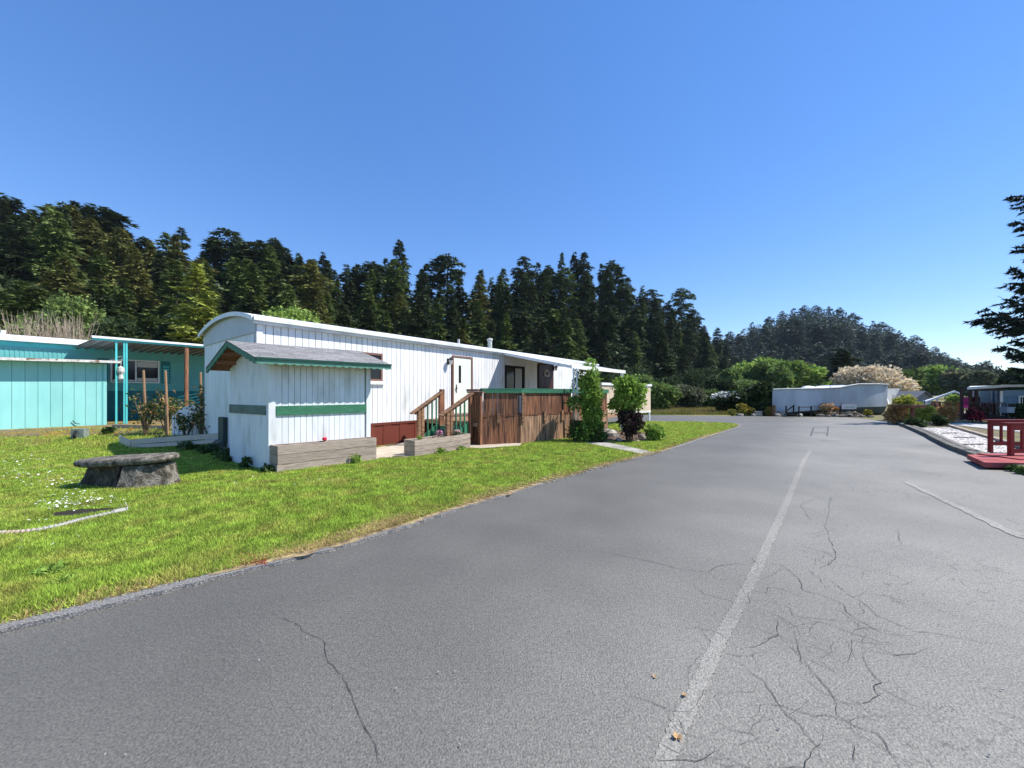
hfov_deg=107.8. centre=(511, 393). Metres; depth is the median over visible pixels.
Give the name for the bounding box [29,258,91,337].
conifer tree
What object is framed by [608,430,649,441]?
mulch bed
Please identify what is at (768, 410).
flowering plant
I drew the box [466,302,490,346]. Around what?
conifer tree
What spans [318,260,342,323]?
conifer tree
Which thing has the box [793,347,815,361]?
conifer tree
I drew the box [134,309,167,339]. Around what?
conifer tree
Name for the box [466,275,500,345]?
conifer tree
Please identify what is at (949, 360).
conifer tree
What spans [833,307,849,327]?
conifer tree
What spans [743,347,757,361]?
conifer tree
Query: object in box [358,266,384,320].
conifer tree
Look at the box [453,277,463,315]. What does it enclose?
conifer tree
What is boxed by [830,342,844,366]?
conifer tree
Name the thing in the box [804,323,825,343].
conifer tree
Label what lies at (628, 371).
bush
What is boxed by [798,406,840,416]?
pipe fence
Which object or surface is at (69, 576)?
weed clump
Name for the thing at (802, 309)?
conifer tree
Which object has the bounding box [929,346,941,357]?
conifer tree
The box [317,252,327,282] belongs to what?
conifer tree
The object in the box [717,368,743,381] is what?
leafy tree
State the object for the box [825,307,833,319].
conifer tree
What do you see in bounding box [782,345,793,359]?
conifer tree
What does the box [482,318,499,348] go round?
conifer tree
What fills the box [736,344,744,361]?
conifer tree
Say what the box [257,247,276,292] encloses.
conifer tree
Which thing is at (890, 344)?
conifer tree
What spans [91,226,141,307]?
conifer tree
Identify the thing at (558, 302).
conifer tree
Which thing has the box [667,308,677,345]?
conifer tree
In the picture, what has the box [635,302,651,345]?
conifer tree
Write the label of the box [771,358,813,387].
leafy tree
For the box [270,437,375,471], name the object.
planter box
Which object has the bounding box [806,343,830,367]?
conifer tree
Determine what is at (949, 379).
leafy tree
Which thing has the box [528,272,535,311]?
conifer tree
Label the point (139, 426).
garden bed
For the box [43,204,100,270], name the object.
conifer tree
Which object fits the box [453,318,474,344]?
conifer tree
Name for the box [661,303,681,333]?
conifer tree
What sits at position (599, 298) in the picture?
conifer tree
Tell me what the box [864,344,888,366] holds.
conifer tree
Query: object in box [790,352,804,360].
conifer tree
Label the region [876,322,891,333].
conifer tree
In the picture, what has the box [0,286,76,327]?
conifer tree
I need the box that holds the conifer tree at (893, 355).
[884,351,909,367]
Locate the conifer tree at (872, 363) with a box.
[865,359,881,366]
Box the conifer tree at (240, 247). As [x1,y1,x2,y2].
[224,243,268,270]
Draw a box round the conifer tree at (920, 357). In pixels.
[900,350,936,392]
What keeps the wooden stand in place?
on the garden ground at (980, 430)
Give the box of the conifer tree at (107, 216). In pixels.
[69,202,140,256]
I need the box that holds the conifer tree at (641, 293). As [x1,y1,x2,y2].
[638,285,645,299]
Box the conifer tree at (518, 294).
[495,270,541,337]
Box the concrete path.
[582,441,653,454]
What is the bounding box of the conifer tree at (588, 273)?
[582,270,592,315]
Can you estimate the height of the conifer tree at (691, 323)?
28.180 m
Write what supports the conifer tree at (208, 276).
on the near hill
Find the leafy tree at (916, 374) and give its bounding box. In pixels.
[895,367,929,390]
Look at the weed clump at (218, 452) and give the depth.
8.91 m
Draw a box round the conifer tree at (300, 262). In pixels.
[286,258,309,307]
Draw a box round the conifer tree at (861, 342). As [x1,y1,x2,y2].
[854,334,875,359]
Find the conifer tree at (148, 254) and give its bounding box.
[141,240,163,288]
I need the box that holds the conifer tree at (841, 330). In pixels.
[833,325,859,351]
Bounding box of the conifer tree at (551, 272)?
[543,264,556,307]
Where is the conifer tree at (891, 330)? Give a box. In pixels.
[886,326,898,338]
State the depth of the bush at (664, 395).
34.78 m
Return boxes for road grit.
[104,534,1003,755]
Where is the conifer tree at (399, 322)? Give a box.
[392,307,415,335]
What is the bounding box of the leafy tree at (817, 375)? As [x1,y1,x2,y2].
[798,364,831,387]
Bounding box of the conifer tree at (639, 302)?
[629,296,650,336]
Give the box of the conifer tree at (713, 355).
[705,344,718,374]
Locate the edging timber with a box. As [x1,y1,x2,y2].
[948,425,1019,448]
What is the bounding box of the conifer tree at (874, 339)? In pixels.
[865,334,888,357]
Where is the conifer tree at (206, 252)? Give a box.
[197,236,225,285]
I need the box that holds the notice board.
[841,404,856,414]
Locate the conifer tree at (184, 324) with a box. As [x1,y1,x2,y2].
[161,261,220,343]
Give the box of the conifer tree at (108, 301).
[66,293,126,335]
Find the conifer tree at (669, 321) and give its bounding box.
[665,315,677,365]
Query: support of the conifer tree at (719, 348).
on the near hill
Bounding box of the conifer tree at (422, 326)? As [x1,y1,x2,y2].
[400,308,432,338]
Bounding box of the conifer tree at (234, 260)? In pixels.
[219,257,238,312]
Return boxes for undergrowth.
[0,229,735,383]
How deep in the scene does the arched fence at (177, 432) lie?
12.30 m
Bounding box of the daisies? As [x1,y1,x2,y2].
[3,451,308,547]
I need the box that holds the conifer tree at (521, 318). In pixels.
[507,300,536,353]
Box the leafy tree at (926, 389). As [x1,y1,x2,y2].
[918,364,939,393]
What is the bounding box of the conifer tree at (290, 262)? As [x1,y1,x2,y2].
[277,247,296,281]
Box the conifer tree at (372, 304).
[353,285,383,332]
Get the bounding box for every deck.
[426,388,616,444]
[967,419,1023,467]
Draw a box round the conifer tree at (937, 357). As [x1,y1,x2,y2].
[935,354,948,361]
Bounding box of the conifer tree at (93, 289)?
[79,249,118,311]
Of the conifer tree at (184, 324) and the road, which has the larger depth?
the conifer tree at (184, 324)
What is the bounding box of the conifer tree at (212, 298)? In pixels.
[191,285,219,324]
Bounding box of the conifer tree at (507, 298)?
[494,287,521,348]
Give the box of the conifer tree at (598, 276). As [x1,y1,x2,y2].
[596,263,603,301]
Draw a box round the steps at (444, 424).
[410,389,473,447]
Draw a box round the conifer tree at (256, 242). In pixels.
[232,239,287,277]
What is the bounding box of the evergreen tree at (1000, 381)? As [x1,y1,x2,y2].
[991,367,1023,389]
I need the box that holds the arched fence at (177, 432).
[172,404,204,434]
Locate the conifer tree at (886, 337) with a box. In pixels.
[883,332,903,355]
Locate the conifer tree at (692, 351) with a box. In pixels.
[677,327,698,369]
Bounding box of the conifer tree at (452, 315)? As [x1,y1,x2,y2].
[439,296,462,342]
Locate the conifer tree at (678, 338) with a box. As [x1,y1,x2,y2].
[672,322,688,376]
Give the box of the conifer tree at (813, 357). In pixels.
[807,355,819,366]
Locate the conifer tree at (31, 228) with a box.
[5,216,44,257]
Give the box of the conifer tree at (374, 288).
[354,269,385,332]
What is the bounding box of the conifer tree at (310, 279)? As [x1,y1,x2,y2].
[302,259,321,305]
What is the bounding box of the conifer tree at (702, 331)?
[696,328,710,341]
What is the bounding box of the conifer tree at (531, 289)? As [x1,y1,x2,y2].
[517,282,554,355]
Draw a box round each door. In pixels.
[454,357,470,412]
[539,364,552,388]
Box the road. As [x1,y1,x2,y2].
[0,415,1023,767]
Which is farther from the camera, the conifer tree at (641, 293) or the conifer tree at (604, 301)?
the conifer tree at (641, 293)
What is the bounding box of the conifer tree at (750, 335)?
[744,330,756,350]
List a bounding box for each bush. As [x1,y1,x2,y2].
[0,309,50,337]
[21,310,73,337]
[44,311,100,339]
[125,388,168,434]
[139,387,184,431]
[156,390,195,415]
[168,408,197,435]
[184,383,204,433]
[194,405,209,433]
[598,371,614,384]
[608,366,656,380]
[615,409,645,440]
[628,373,653,383]
[647,380,683,408]
[652,376,682,385]
[674,383,708,406]
[675,367,721,388]
[700,388,720,407]
[703,376,737,391]
[710,389,747,411]
[721,378,775,391]
[735,383,752,408]
[743,379,773,415]
[881,402,909,423]
[892,393,919,419]
[915,403,937,422]
[936,405,959,421]
[943,393,965,409]
[996,403,1023,418]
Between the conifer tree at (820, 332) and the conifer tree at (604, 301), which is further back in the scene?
the conifer tree at (820, 332)
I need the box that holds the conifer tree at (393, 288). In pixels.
[375,259,415,320]
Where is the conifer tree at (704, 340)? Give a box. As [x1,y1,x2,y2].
[693,336,716,377]
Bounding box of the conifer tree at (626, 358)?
[620,331,644,372]
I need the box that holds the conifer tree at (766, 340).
[757,323,776,350]
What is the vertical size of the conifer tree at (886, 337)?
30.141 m
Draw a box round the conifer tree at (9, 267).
[0,239,41,299]
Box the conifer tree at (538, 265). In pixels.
[534,262,540,311]
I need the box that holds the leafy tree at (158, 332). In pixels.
[150,322,190,342]
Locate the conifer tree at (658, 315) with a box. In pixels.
[645,299,668,335]
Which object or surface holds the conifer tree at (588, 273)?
on the near hill
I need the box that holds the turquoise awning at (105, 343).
[74,335,204,423]
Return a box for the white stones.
[925,427,1006,452]
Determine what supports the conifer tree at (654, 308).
on the near hill
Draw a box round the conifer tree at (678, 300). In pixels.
[667,287,696,328]
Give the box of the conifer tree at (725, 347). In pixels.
[722,344,733,364]
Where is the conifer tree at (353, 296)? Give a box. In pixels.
[338,279,363,325]
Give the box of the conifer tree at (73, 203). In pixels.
[67,200,83,217]
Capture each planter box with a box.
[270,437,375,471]
[404,433,469,455]
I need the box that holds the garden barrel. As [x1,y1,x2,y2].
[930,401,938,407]
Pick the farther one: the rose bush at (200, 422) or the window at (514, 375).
the window at (514, 375)
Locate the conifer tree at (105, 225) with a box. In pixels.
[101,219,135,265]
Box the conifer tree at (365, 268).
[357,261,387,300]
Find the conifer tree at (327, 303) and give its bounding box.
[318,293,337,325]
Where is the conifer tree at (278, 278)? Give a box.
[267,273,293,309]
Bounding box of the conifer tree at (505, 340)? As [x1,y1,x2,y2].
[495,312,515,350]
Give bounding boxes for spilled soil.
[209,482,543,575]
[632,447,672,457]
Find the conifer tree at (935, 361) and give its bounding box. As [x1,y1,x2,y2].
[930,359,942,395]
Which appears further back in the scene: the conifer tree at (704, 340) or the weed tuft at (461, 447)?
the conifer tree at (704, 340)
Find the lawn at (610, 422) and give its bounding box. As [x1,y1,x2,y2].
[1,421,733,623]
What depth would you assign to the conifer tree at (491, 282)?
129.23 m
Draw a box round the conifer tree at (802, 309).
[796,305,812,319]
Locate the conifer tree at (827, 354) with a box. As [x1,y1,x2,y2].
[814,348,851,383]
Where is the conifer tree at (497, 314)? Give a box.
[489,275,506,340]
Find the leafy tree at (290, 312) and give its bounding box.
[262,305,319,322]
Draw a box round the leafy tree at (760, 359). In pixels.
[747,355,779,364]
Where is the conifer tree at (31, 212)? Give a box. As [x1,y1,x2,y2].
[16,209,42,236]
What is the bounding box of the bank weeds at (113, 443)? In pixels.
[0,425,205,448]
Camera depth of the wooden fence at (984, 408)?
22.75 m
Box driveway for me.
[949,423,1019,431]
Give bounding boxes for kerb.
[0,422,740,634]
[896,422,1023,466]
[902,422,985,452]
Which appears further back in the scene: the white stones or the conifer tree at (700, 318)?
the conifer tree at (700, 318)
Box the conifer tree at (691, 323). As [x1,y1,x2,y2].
[679,309,702,359]
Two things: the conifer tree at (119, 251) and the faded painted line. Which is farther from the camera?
the conifer tree at (119, 251)
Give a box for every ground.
[679,396,964,416]
[854,406,1019,448]
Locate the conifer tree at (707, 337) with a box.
[702,332,719,363]
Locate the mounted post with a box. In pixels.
[182,346,188,405]
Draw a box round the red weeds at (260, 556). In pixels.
[228,552,268,564]
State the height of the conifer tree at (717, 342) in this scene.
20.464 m
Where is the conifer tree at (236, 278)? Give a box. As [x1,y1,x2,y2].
[222,258,266,313]
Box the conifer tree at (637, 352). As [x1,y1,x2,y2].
[629,331,643,371]
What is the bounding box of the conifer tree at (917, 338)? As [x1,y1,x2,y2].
[909,335,929,349]
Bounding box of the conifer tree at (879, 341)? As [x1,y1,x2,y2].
[865,335,887,350]
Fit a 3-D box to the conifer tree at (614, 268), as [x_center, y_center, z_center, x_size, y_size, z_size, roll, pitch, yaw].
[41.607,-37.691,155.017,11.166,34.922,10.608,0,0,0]
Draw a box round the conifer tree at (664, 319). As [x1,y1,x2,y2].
[649,312,666,340]
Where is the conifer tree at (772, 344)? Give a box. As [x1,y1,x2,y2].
[765,336,780,356]
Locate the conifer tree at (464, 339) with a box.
[453,329,470,344]
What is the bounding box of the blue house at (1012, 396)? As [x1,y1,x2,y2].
[999,384,1023,418]
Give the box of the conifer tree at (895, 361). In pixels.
[888,356,903,369]
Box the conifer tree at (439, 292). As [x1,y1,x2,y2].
[432,284,446,338]
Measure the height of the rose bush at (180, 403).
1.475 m
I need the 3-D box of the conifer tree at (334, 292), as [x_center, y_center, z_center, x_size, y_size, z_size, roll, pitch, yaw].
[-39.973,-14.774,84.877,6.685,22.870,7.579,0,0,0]
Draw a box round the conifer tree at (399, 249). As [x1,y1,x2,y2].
[382,239,414,319]
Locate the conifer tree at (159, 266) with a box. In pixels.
[145,251,179,305]
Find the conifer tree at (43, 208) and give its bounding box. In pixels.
[33,201,65,224]
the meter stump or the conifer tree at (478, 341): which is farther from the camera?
the conifer tree at (478, 341)
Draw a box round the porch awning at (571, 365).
[504,353,625,428]
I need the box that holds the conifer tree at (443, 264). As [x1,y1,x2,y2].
[426,253,466,318]
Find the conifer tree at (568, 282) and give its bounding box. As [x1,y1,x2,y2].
[555,267,578,332]
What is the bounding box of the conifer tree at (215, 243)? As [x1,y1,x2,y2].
[201,227,245,296]
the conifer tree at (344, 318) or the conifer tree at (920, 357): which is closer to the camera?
the conifer tree at (344, 318)
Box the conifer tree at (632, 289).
[621,277,639,329]
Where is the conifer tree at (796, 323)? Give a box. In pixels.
[783,317,809,346]
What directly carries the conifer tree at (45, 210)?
on the near hill
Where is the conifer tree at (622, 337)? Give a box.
[605,305,628,364]
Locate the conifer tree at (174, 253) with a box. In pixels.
[155,233,189,298]
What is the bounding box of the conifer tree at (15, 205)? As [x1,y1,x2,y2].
[2,196,30,232]
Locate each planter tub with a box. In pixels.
[753,411,762,415]
[777,411,787,415]
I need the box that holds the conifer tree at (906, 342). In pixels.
[899,337,912,352]
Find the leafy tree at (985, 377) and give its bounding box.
[958,369,998,396]
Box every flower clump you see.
[435,430,442,436]
[452,429,460,435]
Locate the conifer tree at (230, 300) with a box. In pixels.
[218,259,247,311]
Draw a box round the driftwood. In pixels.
[843,411,862,414]
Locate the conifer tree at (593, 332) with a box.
[582,289,601,358]
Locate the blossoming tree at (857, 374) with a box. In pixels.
[828,362,922,390]
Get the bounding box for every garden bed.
[112,425,170,429]
[119,433,217,447]
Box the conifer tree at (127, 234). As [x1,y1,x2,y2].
[108,232,142,268]
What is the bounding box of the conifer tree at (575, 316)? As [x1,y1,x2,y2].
[570,304,584,351]
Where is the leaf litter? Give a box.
[0,426,200,451]
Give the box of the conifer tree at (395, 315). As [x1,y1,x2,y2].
[384,293,409,333]
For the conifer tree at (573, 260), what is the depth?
152.10 m
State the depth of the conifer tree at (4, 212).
76.50 m
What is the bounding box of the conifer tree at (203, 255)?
[198,252,216,283]
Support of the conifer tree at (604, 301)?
on the near hill
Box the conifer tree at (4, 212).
[0,198,21,241]
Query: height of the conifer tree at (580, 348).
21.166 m
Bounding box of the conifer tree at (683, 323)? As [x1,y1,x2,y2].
[679,313,697,342]
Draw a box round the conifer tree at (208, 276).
[192,261,224,318]
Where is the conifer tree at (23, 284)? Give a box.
[0,280,36,326]
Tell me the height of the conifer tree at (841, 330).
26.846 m
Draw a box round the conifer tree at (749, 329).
[746,322,754,334]
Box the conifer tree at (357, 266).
[347,264,365,305]
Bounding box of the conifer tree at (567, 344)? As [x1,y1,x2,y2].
[551,320,581,360]
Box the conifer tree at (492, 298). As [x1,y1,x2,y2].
[482,284,500,340]
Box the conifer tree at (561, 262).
[555,252,565,294]
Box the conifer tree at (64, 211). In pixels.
[21,205,90,287]
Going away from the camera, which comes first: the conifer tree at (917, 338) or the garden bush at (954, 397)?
the garden bush at (954, 397)
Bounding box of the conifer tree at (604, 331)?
[586,306,631,373]
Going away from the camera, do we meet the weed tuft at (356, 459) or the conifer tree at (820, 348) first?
the weed tuft at (356, 459)
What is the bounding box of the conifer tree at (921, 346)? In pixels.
[917,345,926,354]
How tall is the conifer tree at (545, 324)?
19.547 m
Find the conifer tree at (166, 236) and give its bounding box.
[147,232,184,287]
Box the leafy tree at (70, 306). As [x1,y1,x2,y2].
[34,289,107,339]
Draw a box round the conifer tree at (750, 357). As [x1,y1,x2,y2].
[746,354,754,361]
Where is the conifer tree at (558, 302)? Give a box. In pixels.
[543,270,574,334]
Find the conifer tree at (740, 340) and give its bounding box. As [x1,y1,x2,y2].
[733,334,746,352]
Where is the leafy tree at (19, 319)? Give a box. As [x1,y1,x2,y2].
[0,313,56,336]
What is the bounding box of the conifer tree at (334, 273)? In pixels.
[328,269,350,323]
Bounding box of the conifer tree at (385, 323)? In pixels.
[375,310,391,333]
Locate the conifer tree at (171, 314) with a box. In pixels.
[162,305,182,321]
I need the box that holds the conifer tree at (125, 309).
[107,277,137,321]
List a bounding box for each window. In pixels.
[110,359,159,382]
[363,352,384,384]
[505,365,523,394]
[1018,396,1023,403]
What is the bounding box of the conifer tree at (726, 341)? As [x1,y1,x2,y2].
[721,338,732,350]
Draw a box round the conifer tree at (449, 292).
[442,281,459,324]
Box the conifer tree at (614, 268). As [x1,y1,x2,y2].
[599,260,626,306]
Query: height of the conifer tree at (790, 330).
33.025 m
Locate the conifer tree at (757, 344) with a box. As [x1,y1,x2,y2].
[746,336,765,356]
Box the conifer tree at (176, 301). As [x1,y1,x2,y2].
[139,259,193,333]
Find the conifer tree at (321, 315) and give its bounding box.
[311,291,331,324]
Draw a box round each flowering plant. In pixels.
[727,408,736,415]
[735,403,747,413]
[746,407,755,415]
[764,406,771,415]
[818,403,833,414]
[862,409,873,415]
[963,408,980,421]
[973,411,987,421]
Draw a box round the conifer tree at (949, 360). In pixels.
[939,358,961,368]
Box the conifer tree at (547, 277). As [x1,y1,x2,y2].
[538,268,554,312]
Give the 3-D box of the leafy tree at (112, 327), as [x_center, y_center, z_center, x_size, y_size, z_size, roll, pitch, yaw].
[-43.930,-3.707,41.949,6.333,10.770,6.713,0,0,0]
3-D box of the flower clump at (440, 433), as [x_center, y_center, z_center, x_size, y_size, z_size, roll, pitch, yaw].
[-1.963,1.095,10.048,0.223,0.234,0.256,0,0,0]
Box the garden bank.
[0,418,201,446]
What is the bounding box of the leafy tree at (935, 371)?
[924,364,958,398]
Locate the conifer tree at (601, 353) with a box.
[595,343,618,380]
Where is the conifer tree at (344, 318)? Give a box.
[332,301,355,328]
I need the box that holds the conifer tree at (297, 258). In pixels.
[291,252,305,281]
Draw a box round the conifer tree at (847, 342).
[844,337,855,353]
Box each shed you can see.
[0,357,120,429]
[205,341,391,468]
[892,391,933,404]
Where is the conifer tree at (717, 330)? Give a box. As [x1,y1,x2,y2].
[712,328,730,357]
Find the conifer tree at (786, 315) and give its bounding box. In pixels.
[774,311,787,325]
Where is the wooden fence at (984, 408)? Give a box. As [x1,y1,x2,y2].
[980,403,993,413]
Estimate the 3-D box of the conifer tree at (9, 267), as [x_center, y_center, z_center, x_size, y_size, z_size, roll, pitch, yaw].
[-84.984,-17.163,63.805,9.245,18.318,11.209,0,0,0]
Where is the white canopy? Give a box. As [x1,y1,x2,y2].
[925,391,959,404]
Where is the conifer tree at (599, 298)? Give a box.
[596,275,627,329]
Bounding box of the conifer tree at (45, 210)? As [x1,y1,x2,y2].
[38,203,54,217]
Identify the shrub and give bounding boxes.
[566,419,582,440]
[590,427,608,441]
[607,373,649,439]
[643,423,665,440]
[903,416,928,426]
[930,414,951,425]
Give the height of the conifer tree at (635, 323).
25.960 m
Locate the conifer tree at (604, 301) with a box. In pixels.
[596,268,626,341]
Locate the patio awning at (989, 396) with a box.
[957,385,1012,419]
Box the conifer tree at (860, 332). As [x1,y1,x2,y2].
[855,327,870,349]
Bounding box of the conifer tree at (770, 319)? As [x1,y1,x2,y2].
[763,316,775,328]
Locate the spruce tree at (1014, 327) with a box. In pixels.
[963,195,1023,383]
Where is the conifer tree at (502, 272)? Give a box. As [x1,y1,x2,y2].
[495,268,510,309]
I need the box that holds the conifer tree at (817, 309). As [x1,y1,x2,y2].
[810,305,827,319]
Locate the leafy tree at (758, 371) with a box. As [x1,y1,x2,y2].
[742,362,774,381]
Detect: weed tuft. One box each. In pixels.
[219,455,231,461]
[238,456,252,467]
[260,463,274,472]
[350,453,361,463]
[436,447,446,453]
[457,445,465,449]
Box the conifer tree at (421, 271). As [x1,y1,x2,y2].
[409,268,432,319]
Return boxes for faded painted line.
[904,482,1023,537]
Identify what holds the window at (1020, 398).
in the blue house at (1012, 396)
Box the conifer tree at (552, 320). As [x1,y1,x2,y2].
[545,309,566,345]
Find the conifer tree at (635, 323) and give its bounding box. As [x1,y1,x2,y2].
[622,307,654,370]
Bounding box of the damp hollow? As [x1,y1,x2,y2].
[52,508,112,516]
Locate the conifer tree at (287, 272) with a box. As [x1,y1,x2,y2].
[280,264,298,296]
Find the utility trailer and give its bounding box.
[784,405,795,415]
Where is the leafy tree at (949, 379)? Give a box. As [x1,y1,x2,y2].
[937,367,978,396]
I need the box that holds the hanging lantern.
[117,366,124,380]
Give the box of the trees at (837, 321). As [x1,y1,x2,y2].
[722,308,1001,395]
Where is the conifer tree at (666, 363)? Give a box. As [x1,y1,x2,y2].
[644,329,678,379]
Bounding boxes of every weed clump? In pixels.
[27,559,71,576]
[45,572,78,584]
[101,426,116,433]
[177,440,200,449]
[195,443,222,453]
[210,447,229,458]
[1005,463,1018,471]
[1013,464,1023,474]
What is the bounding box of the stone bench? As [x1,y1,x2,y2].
[73,452,180,488]
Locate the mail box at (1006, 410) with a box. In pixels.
[998,407,1015,418]
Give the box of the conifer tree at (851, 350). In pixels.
[838,348,868,369]
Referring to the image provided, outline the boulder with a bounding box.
[211,439,226,450]
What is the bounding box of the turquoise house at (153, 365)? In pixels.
[0,330,204,419]
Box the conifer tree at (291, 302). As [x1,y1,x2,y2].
[269,283,304,319]
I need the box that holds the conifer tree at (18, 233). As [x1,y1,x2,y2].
[0,215,43,280]
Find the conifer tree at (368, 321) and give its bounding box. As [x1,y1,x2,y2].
[358,306,377,331]
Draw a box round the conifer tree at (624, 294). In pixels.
[613,278,636,351]
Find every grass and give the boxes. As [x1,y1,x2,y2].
[641,405,748,414]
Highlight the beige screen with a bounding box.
[599,383,651,420]
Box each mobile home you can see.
[198,312,598,447]
[772,383,899,414]
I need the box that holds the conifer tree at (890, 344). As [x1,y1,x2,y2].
[882,335,901,364]
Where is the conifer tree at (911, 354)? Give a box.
[903,353,925,367]
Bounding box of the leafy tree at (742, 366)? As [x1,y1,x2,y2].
[731,360,754,374]
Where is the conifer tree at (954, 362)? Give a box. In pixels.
[947,361,967,368]
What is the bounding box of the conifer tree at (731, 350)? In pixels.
[729,349,737,365]
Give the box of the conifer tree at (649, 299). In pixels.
[643,289,664,323]
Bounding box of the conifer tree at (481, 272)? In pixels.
[473,269,488,330]
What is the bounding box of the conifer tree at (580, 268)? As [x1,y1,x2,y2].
[571,251,598,305]
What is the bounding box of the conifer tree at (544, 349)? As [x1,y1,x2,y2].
[530,324,553,356]
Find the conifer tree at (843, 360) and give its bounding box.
[820,349,861,384]
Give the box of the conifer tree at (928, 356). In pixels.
[915,351,936,364]
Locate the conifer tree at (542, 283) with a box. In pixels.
[530,271,554,340]
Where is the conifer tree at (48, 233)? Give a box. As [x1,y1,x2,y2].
[20,208,88,298]
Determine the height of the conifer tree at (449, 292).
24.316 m
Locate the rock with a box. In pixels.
[604,429,618,436]
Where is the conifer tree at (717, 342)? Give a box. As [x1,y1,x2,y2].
[714,338,722,366]
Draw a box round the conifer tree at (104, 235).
[88,223,119,264]
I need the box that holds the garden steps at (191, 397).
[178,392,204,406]
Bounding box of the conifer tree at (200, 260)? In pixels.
[181,257,220,301]
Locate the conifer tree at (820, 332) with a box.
[806,323,832,354]
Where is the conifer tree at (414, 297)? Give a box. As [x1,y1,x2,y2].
[409,278,430,322]
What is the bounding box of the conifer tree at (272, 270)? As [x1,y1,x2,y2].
[258,245,290,308]
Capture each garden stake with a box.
[142,370,146,430]
[164,370,168,435]
[199,372,202,433]
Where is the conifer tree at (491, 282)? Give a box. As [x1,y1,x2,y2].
[485,277,495,308]
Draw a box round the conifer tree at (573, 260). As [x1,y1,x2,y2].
[568,251,579,305]
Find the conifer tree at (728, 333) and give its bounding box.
[723,331,734,342]
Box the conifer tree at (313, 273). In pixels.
[286,260,335,323]
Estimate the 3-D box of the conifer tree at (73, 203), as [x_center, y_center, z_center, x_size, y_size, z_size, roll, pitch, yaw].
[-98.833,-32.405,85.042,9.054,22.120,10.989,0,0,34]
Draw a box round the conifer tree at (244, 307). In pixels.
[237,292,261,314]
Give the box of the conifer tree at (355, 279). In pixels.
[343,267,364,322]
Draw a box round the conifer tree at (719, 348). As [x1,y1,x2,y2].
[716,342,722,361]
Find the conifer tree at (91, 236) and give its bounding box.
[69,218,110,285]
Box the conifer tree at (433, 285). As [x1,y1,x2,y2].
[414,263,439,313]
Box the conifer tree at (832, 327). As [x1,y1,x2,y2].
[824,324,841,342]
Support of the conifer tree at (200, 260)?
on the near hill
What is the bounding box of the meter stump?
[71,428,88,438]
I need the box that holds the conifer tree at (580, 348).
[568,318,591,362]
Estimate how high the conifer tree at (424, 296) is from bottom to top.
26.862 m
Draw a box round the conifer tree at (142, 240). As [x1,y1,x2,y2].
[132,236,159,266]
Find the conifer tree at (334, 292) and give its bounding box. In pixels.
[330,278,347,324]
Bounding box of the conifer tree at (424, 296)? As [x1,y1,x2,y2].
[409,272,441,339]
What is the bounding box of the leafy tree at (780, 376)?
[765,365,794,388]
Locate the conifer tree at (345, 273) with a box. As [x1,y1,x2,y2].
[336,264,350,297]
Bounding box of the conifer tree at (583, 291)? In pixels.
[571,271,599,338]
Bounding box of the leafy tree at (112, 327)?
[87,314,142,338]
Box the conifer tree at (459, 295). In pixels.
[447,288,480,336]
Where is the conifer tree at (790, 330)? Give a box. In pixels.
[772,324,805,351]
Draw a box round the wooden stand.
[900,405,927,417]
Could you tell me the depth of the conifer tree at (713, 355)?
145.03 m
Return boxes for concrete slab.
[375,443,520,458]
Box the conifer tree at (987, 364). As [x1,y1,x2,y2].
[974,361,999,374]
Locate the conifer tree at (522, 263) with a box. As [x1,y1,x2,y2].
[510,256,537,286]
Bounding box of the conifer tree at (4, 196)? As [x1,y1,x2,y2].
[0,192,11,202]
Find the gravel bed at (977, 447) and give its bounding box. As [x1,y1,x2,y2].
[924,427,1006,452]
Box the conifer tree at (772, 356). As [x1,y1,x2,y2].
[765,351,786,360]
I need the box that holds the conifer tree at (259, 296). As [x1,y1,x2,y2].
[227,263,271,315]
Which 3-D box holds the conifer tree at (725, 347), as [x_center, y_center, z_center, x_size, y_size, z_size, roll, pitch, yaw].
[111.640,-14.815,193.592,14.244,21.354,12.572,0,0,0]
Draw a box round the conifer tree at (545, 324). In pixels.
[536,322,553,352]
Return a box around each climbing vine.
[564,368,606,441]
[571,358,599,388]
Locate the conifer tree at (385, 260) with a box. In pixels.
[380,258,391,314]
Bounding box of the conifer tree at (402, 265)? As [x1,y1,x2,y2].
[397,257,410,307]
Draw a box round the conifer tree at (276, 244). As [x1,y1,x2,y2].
[261,237,292,286]
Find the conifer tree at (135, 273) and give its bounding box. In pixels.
[106,246,161,330]
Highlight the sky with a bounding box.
[0,0,1023,370]
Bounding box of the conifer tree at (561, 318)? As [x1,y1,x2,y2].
[553,310,574,359]
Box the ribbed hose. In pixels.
[0,502,127,533]
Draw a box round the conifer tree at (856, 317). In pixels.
[847,312,862,329]
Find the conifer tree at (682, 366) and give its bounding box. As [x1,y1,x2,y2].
[674,345,703,385]
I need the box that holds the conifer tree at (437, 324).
[426,298,447,340]
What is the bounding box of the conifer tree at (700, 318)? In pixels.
[689,309,711,342]
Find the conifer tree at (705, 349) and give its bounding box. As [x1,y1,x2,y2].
[700,341,714,387]
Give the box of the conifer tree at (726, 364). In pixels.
[717,357,730,373]
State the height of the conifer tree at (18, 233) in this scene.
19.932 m
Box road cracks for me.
[273,445,987,767]
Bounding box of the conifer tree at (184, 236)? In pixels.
[170,227,194,283]
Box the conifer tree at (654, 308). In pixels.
[643,298,676,366]
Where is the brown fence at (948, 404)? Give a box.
[938,401,966,413]
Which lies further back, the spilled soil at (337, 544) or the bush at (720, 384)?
the bush at (720, 384)

